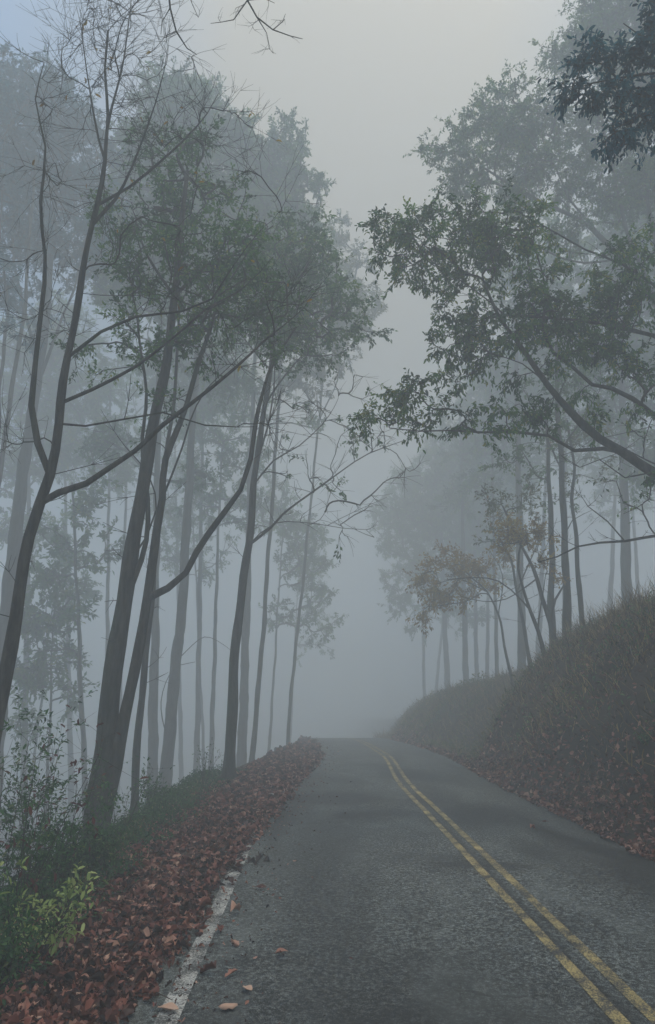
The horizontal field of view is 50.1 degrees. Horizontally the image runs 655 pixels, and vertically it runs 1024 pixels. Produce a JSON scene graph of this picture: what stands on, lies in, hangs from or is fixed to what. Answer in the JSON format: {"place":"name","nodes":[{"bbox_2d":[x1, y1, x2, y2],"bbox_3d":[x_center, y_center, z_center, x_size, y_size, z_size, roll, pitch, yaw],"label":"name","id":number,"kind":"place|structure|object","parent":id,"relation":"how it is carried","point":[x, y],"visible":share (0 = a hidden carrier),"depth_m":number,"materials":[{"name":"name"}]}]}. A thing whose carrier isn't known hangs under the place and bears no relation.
{"place":"outdoors","nodes":[
{"label":"outdoors","id":0,"kind":"place"},
{"bbox_2d":[0,605,654,1023],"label":"ground","id":1,"kind":"structure","parent":0,"point":[358,725],"depth_m":13.20,"materials":[{"name":"soil"}]},
{"bbox_2d":[0,39,52,486],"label":"fork tree","id":2,"kind":"object","parent":1,"relation":"on","point":[6,87],"visible":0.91,"depth_m":25.35,"materials":[{"name":"grey plant"}]},
{"bbox_2d":[0,884,66,982],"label":"shrub","id":3,"kind":"object","parent":1,"relation":"on","point":[11,950],"visible":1,"depth_m":4.39,"materials":[{"name":"green plant"}]},
{"bbox_2d":[0,708,70,913],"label":"sapling","id":4,"kind":"object","parent":1,"relation":"on","point":[8,822],"visible":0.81,"depth_m":5.94,"materials":[{"name":"green plant"}]},
{"bbox_2d":[0,817,93,920],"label":"shrub","id":5,"kind":"object","parent":1,"relation":"on","point":[50,878],"visible":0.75,"depth_m":5.79,"materials":[{"name":"green plant"}]},
{"bbox_2d":[7,549,100,847],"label":"understory tree","id":6,"kind":"object","parent":1,"relation":"on","point":[28,678],"visible":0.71,"depth_m":31.01,"materials":[{"name":"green plant"}]},
{"bbox_2d":[0,288,110,856],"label":"misty tree","id":7,"kind":"object","parent":1,"relation":"on","point":[49,383],"visible":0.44,"depth_m":45.75,"materials":[{"name":"grey plant"}]},
{"bbox_2d":[0,856,112,960],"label":"shrub","id":8,"kind":"object","parent":1,"relation":"on","point":[52,939],"visible":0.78,"depth_m":4.77,"materials":[{"name":"green plant"}]},
{"bbox_2d":[16,507,102,880],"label":"understory tree","id":9,"kind":"object","parent":1,"relation":"on","point":[90,593],"visible":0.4,"depth_m":40.46,"materials":[{"name":"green plant"}]},
{"bbox_2d":[0,739,121,878],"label":"shrub","id":10,"kind":"object","parent":1,"relation":"on","point":[10,805],"visible":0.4,"depth_m":8.01,"materials":[{"name":"green plant"}]},
{"bbox_2d":[14,705,120,882],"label":"sapling","id":11,"kind":"object","parent":1,"relation":"on","point":[83,804],"visible":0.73,"depth_m":6.69,"materials":[{"name":"green plant"}]},
{"bbox_2d":[15,343,121,842],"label":"misty tree","id":12,"kind":"object","parent":1,"relation":"on","point":[70,759],"visible":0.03,"depth_m":48.15,"materials":[{"name":"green plant"}]},
{"bbox_2d":[0,45,137,814],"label":"pale tree","id":13,"kind":"object","parent":1,"relation":"on","point":[80,227],"visible":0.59,"depth_m":28.22,"materials":[{"name":"grey plant"}]},
{"bbox_2d":[0,687,138,885],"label":"shrub","id":14,"kind":"object","parent":1,"relation":"on","point":[41,752],"visible":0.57,"depth_m":9.12,"materials":[{"name":"green plant"}]},
{"bbox_2d":[28,796,114,889],"bbox_3d":[-2.440,3.186,6.685,0.772,0.876,0.697,5,-15,-20],"label":"shrub","id":15,"kind":"object","parent":1,"relation":"on","point":[82,848],"visible":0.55,"depth_m":6.66,"materials":[{"name":"green plant"}]},
{"bbox_2d":[21,433,126,817],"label":"understory tree","id":16,"kind":"object","parent":1,"relation":"on","point":[81,509],"visible":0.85,"depth_m":31.17,"materials":[{"name":"green plant"}]},
{"bbox_2d":[0,713,148,923],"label":"sapling","id":17,"kind":"object","parent":1,"relation":"on","point":[20,874],"visible":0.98,"depth_m":5.46,"materials":[{"name":"green plant"}]},
{"bbox_2d":[40,352,142,655],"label":"misty tree","id":18,"kind":"object","parent":1,"relation":"on","point":[90,405],"visible":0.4,"depth_m":48.66,"materials":[{"name":"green plant"}]},
{"bbox_2d":[65,814,128,880],"bbox_3d":[-2.360,3.395,6.984,0.692,0.664,0.620,0,-14,-1],"label":"shrub","id":19,"kind":"object","parent":1,"relation":"on","point":[97,851],"visible":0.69,"depth_m":6.97,"materials":[{"name":"green plant"}]},
{"bbox_2d":[68,368,172,822],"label":"misty tree","id":20,"kind":"object","parent":1,"relation":"on","point":[121,399],"visible":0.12,"depth_m":55.19,"materials":[{"name":"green plant"}]},
{"bbox_2d":[0,760,246,1020],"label":"undergrowth","id":21,"kind":"object","parent":1,"relation":"on","point":[179,793],"visible":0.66,"depth_m":8.26,"materials":[{"name":"green plant"}]},
{"bbox_2d":[79,748,174,843],"bbox_3d":[-2.562,3.650,9.007,1.238,1.223,0.707,0,-14,-1],"label":"shrub","id":22,"kind":"object","parent":1,"relation":"on","point":[123,797],"visible":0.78,"depth_m":8.98,"materials":[{"name":"green plant"}]},
{"bbox_2d":[135,767,167,809],"bbox_3d":[-2.907,4.703,11.715,0.632,0.837,0.779,0,-14,-1],"label":"shrub","id":23,"kind":"object","parent":1,"relation":"on","point":[150,790],"visible":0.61,"depth_m":11.66,"materials":[{"name":"green plant"}]},
{"bbox_2d":[71,54,258,793],"bbox_3d":[-7.270,-4.403,30.914,8.535,35.089,8.860,0,-14,-1],"label":"tall tree","id":24,"kind":"object","parent":1,"relation":"on","point":[190,478],"visible":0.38,"depth_m":31.40,"materials":[{"name":"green plant"}]},
{"bbox_2d":[0,0,336,743],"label":"bare tree","id":25,"kind":"object","parent":1,"relation":"on","point":[44,496],"visible":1,"depth_m":8.98,"materials":[{"name":"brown plant"}]},
{"bbox_2d":[129,261,208,813],"bbox_3d":[-3.103,0.138,14.103,2.116,12.162,1.362,-12,-18,38],"label":"slender tree","id":26,"kind":"object","parent":1,"relation":"on","point":[139,724],"visible":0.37,"depth_m":13.50,"materials":[{"name":"green plant"}]},
{"bbox_2d":[0,735,351,1023],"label":"leaf litter","id":27,"kind":"object","parent":1,"relation":"on","point":[104,970],"visible":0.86,"depth_m":5.86,"materials":[{"name":"brown plant"}]},
{"bbox_2d":[198,897,211,908],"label":"fallen leaf","id":28,"kind":"object","parent":27,"relation":"on","point":[204,901],"visible":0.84,"depth_m":5.87,"materials":[{"name":"brown plant"}]},
{"bbox_2d":[135,394,222,783],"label":"misty tree","id":29,"kind":"object","parent":1,"relation":"on","point":[180,713],"visible":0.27,"depth_m":57.66,"materials":[{"name":"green plant"}]},
{"bbox_2d":[47,109,314,842],"bbox_3d":[-2.565,-1.481,12.088,4.704,13.895,3.542,0,-14,-1],"label":"twin stemmed tree","id":30,"kind":"object","parent":1,"relation":"on","point":[112,718],"visible":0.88,"depth_m":11.91,"materials":[{"name":"green plant"}]},
{"bbox_2d":[91,247,272,799],"bbox_3d":[-7.580,-1.065,33.426,9.956,32.292,6.359,0,-14,-1],"label":"misty tree","id":31,"kind":"object","parent":1,"relation":"on","point":[153,740],"visible":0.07,"depth_m":32.07,"materials":[{"name":"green plant"}]},
{"bbox_2d":[143,441,241,769],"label":"misty tree","id":32,"kind":"object","parent":1,"relation":"on","point":[172,560],"visible":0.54,"depth_m":51.40,"materials":[{"name":"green plant"}]},
{"bbox_2d":[131,313,271,781],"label":"misty tree","id":33,"kind":"object","parent":1,"relation":"on","point":[204,408],"visible":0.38,"depth_m":45.85,"materials":[{"name":"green plant"}]},
{"bbox_2d":[189,737,220,785],"bbox_3d":[-2.353,4.917,13.645,0.664,1.006,0.540,0,-14,-1],"label":"shrub","id":34,"kind":"object","parent":1,"relation":"on","point":[202,773],"visible":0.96,"depth_m":13.64,"materials":[{"name":"green plant"}]},
{"bbox_2d":[164,412,277,770],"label":"misty tree","id":35,"kind":"object","parent":1,"relation":"on","point":[221,457],"visible":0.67,"depth_m":41.81,"materials":[{"name":"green plant"}]},
{"bbox_2d":[161,0,301,54],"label":"twiggy tree","id":36,"kind":"object","parent":1,"relation":"on","point":[258,18],"visible":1,"depth_m":6.89,"materials":[{"name":"brown plant"}]},
{"bbox_2d":[182,95,350,762],"bbox_3d":[-2.835,-4.929,31.220,8.107,31.195,5.402,0,-14,-1],"label":"leafy tree","id":37,"kind":"object","parent":1,"relation":"on","point":[272,172],"visible":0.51,"depth_m":32.62,"materials":[{"name":"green plant"}]},
{"bbox_2d":[225,232,336,766],"bbox_3d":[-3.103,-1.400,37.812,7.267,31.083,6.636,0,-14,-1],"label":"misty tree","id":38,"kind":"object","parent":1,"relation":"on","point":[241,756],"visible":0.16,"depth_m":37.52,"materials":[{"name":"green plant"}]},
{"bbox_2d":[230,469,348,751],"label":"misty tree","id":39,"kind":"object","parent":1,"relation":"on","point":[293,550],"visible":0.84,"depth_m":50.90,"materials":[{"name":"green plant"}]},
{"bbox_2d":[287,535,334,742],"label":"misty tree","id":40,"kind":"object","parent":1,"relation":"on","point":[318,620],"visible":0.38,"depth_m":69.74,"materials":[{"name":"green plant"}]},
{"bbox_2d":[202,203,424,779],"bbox_3d":[-0.358,-0.947,16.819,5.627,14.388,3.037,0,-14,-1],"label":"shoulder tree","id":41,"kind":"object","parent":1,"relation":"on","point":[298,259],"visible":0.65,"depth_m":17.26,"materials":[{"name":"green plant"}]},
{"bbox_2d":[274,208,387,744],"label":"yellowing tree","id":42,"kind":"object","parent":1,"relation":"on","point":[342,239],"visible":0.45,"depth_m":41.31,"materials":[{"name":"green plant"}]},
{"bbox_2d":[378,480,437,697],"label":"misty tree","id":43,"kind":"object","parent":1,"relation":"on","point":[423,659],"visible":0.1,"depth_m":76.56,"materials":[{"name":"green plant"}]},
{"bbox_2d":[388,532,491,693],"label":"misty tree","id":44,"kind":"object","parent":1,"relation":"on","point":[457,619],"visible":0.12,"depth_m":79.37,"materials":[{"name":"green plant"}]},
{"bbox_2d":[365,424,544,689],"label":"misty tree","id":45,"kind":"object","parent":1,"relation":"on","point":[417,514],"visible":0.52,"depth_m":64.40,"materials":[{"name":"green plant"}]},
{"bbox_2d":[402,538,516,691],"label":"golden tree","id":46,"kind":"object","parent":1,"relation":"on","point":[475,567],"visible":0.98,"depth_m":26.16,"materials":[{"name":"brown plant"}]},
{"bbox_2d":[438,445,515,679],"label":"misty tree","id":47,"kind":"object","parent":1,"relation":"on","point":[487,611],"visible":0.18,"depth_m":63.81,"materials":[{"name":"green plant"}]},
{"bbox_2d":[447,435,521,679],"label":"misty tree","id":48,"kind":"object","parent":1,"relation":"on","point":[476,665],"visible":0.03,"depth_m":62.57,"materials":[{"name":"green plant"}]},
{"bbox_2d":[425,360,551,681],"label":"misty tree","id":49,"kind":"object","parent":1,"relation":"on","point":[465,459],"visible":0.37,"depth_m":54.79,"materials":[{"name":"green plant"}]},
{"bbox_2d":[346,175,654,513],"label":"overhanging tree","id":50,"kind":"object","parent":1,"relation":"on","point":[482,234],"visible":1,"depth_m":12.70,"materials":[{"name":"green plant"}]},
{"bbox_2d":[447,512,573,657],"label":"autumn tree","id":51,"kind":"object","parent":1,"relation":"on","point":[524,535],"visible":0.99,"depth_m":19.32,"materials":[{"name":"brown plant"}]},
{"bbox_2d":[473,502,547,666],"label":"tree","id":52,"kind":"object","parent":1,"relation":"on","point":[520,611],"visible":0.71,"depth_m":24.35,"materials":[{"name":"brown plant"}]},
{"bbox_2d":[370,567,654,809],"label":"grass","id":53,"kind":"structure","parent":1,"relation":"on","point":[614,614],"depth_m":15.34,"materials":[{"name":"green plant"}]},
{"bbox_2d":[454,329,579,674],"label":"misty tree","id":54,"kind":"object","parent":1,"relation":"on","point":[465,485],"visible":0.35,"depth_m":47.53,"materials":[{"name":"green plant"}]},
{"bbox_2d":[462,473,572,643],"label":"tree","id":55,"kind":"object","parent":1,"relation":"on","point":[549,617],"visible":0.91,"depth_m":20.94,"materials":[{"name":"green plant"}]},
{"bbox_2d":[390,602,654,862],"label":"leaf litter","id":56,"kind":"object","parent":1,"relation":"on","point":[635,846],"visible":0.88,"depth_m":11.17,"materials":[{"name":"brown plant"}]},
{"bbox_2d":[403,0,654,307],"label":"spreading tree","id":57,"kind":"object","parent":1,"relation":"on","point":[608,23],"visible":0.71,"depth_m":23.62,"materials":[{"name":"green plant"}]},
{"bbox_2d":[478,403,584,644],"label":"tree","id":58,"kind":"object","parent":1,"relation":"on","point":[550,594],"visible":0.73,"depth_m":22.88,"materials":[{"name":"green plant"}]},
{"bbox_2d":[515,377,590,659],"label":"misty tree","id":59,"kind":"object","parent":1,"relation":"on","point":[541,577],"visible":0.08,"depth_m":53.71,"materials":[{"name":"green plant"}]},
{"bbox_2d":[496,339,615,635],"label":"tree","id":60,"kind":"object","parent":1,"relation":"on","point":[567,604],"visible":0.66,"depth_m":21.21,"materials":[{"name":"green plant"}]},
{"bbox_2d":[480,213,639,672],"bbox_3d":[12.984,-3.986,37.488,9.516,26.725,6.795,0,-14,-1],"label":"misty tree","id":61,"kind":"object","parent":1,"relation":"on","point":[521,649],"visible":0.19,"depth_m":38.15,"materials":[{"name":"green plant"}]},
{"bbox_2d":[511,362,618,611],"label":"misty tree","id":62,"kind":"object","parent":1,"relation":"on","point":[544,446],"visible":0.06,"depth_m":51.25,"materials":[{"name":"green plant"}]},
{"bbox_2d":[546,417,624,625],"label":"tree","id":63,"kind":"object","parent":1,"relation":"on","point":[579,593],"visible":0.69,"depth_m":21.87,"materials":[{"name":"green plant"}]},
{"bbox_2d":[536,0,654,173],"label":"corner tree","id":64,"kind":"object","parent":1,"relation":"on","point":[640,98],"visible":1,"depth_m":7.96,"materials":[{"name":"green plant"}]},
{"bbox_2d":[538,386,654,566],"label":"bare limb tree","id":65,"kind":"object","parent":1,"relation":"on","point":[632,539],"visible":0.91,"depth_m":13.47,"materials":[{"name":"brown plant"}]},
{"bbox_2d":[557,194,654,604],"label":"misty tree","id":66,"kind":"object","parent":1,"relation":"on","point":[625,552],"visible":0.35,"depth_m":34.63,"materials":[{"name":"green plant"}]},
{"bbox_2d":[567,395,654,601],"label":"misty tree","id":67,"kind":"object","parent":1,"relation":"on","point":[608,515],"visible":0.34,"depth_m":59.11,"materials":[{"name":"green plant"}]},
{"bbox_2d":[570,382,653,613],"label":"misty tree","id":68,"kind":"object","parent":1,"relation":"on","point":[612,569],"visible":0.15,"depth_m":58.53,"materials":[{"name":"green plant"}]},
{"bbox_2d":[596,162,654,501],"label":"misty tree","id":69,"kind":"object","parent":1,"relation":"on","point":[640,479],"visible":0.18,"depth_m":33.71,"materials":[{"name":"green plant"}]},
{"bbox_2d":[0,0,654,749],"label":"sky","id":70,"kind":"structure","parent":0,"point":[369,77],"materials":[{"name":"grey"}]},
{"bbox_2d":[98,738,654,1023],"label":"road","id":71,"kind":"structure","parent":0,"point":[437,888],"depth_m":5.76,"materials":[{"name":"grey asphalt"}]},
{"bbox_2d":[157,1002,178,1009],"bbox_3d":[-0.928,2.852,4.042,0.164,0.030,0.080,-12,-19,40],"label":"fallen leaf","id":72,"kind":"object","parent":71,"relation":"on","point":[170,1006],"visible":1,"depth_m":4.04,"materials":[{"name":"beige plant"}]},
{"bbox_2d":[192,923,207,929],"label":"fallen leaf","id":73,"kind":"object","parent":71,"relation":"on","point":[197,925],"visible":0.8,"depth_m":5.41,"materials":[{"name":"brown plant"}]},
{"bbox_2d":[200,960,215,972],"bbox_3d":[-0.794,2.973,4.583,0.149,0.095,0.066,-3,-15,13],"label":"fallen leaf","id":74,"kind":"object","parent":71,"relation":"on","point":[211,965],"visible":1,"depth_m":4.56,"materials":[{"name":"plant"}]},
{"bbox_2d":[218,1003,238,1009],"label":"fallen leaf","id":75,"kind":"object","parent":71,"relation":"on","point":[224,1006],"visible":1,"depth_m":4.05,"materials":[{"name":"beige plant"}]},
{"bbox_2d":[225,968,238,976],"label":"fallen leaf","id":76,"kind":"object","parent":71,"relation":"on","point":[230,971],"visible":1,"depth_m":4.53,"materials":[{"name":"brown plant"}]},
{"bbox_2d":[229,900,240,914],"bbox_3d":[-0.763,3.258,5.777,0.068,0.099,0.150,-8,-17,30],"label":"fallen leaf","id":77,"kind":"object","parent":71,"relation":"on","point":[234,905],"visible":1,"depth_m":5.79,"materials":[{"name":"plant"}]},
{"bbox_2d":[231,939,239,946],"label":"fallen leaf","id":78,"kind":"object","parent":71,"relation":"on","point":[236,943],"visible":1,"depth_m":5.06,"materials":[{"name":"brown plant"}]},
{"bbox_2d":[242,985,252,989],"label":"fallen leaf","id":79,"kind":"object","parent":71,"relation":"on","point":[248,987],"visible":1,"depth_m":4.31,"materials":[{"name":"beige plant"}]},
{"bbox_2d":[247,856,254,865],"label":"fallen leaf","id":80,"kind":"object","parent":71,"relation":"on","point":[250,859],"visible":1,"depth_m":7.40,"materials":[{"name":"plant"}]},
{"bbox_2d":[254,853,262,864],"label":"fallen leaf","id":81,"kind":"object","parent":71,"relation":"on","point":[258,856],"visible":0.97,"depth_m":7.55,"materials":[{"name":"plant"}]},
{"bbox_2d":[255,884,265,887],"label":"fallen leaf","id":82,"kind":"object","parent":71,"relation":"on","point":[260,885],"visible":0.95,"depth_m":6.54,"materials":[{"name":"plant"}]},
{"bbox_2d":[275,948,286,952],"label":"fallen leaf","id":83,"kind":"object","parent":71,"relation":"on","point":[279,949],"visible":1,"depth_m":4.90,"materials":[{"name":"brown plant"}]}
]}

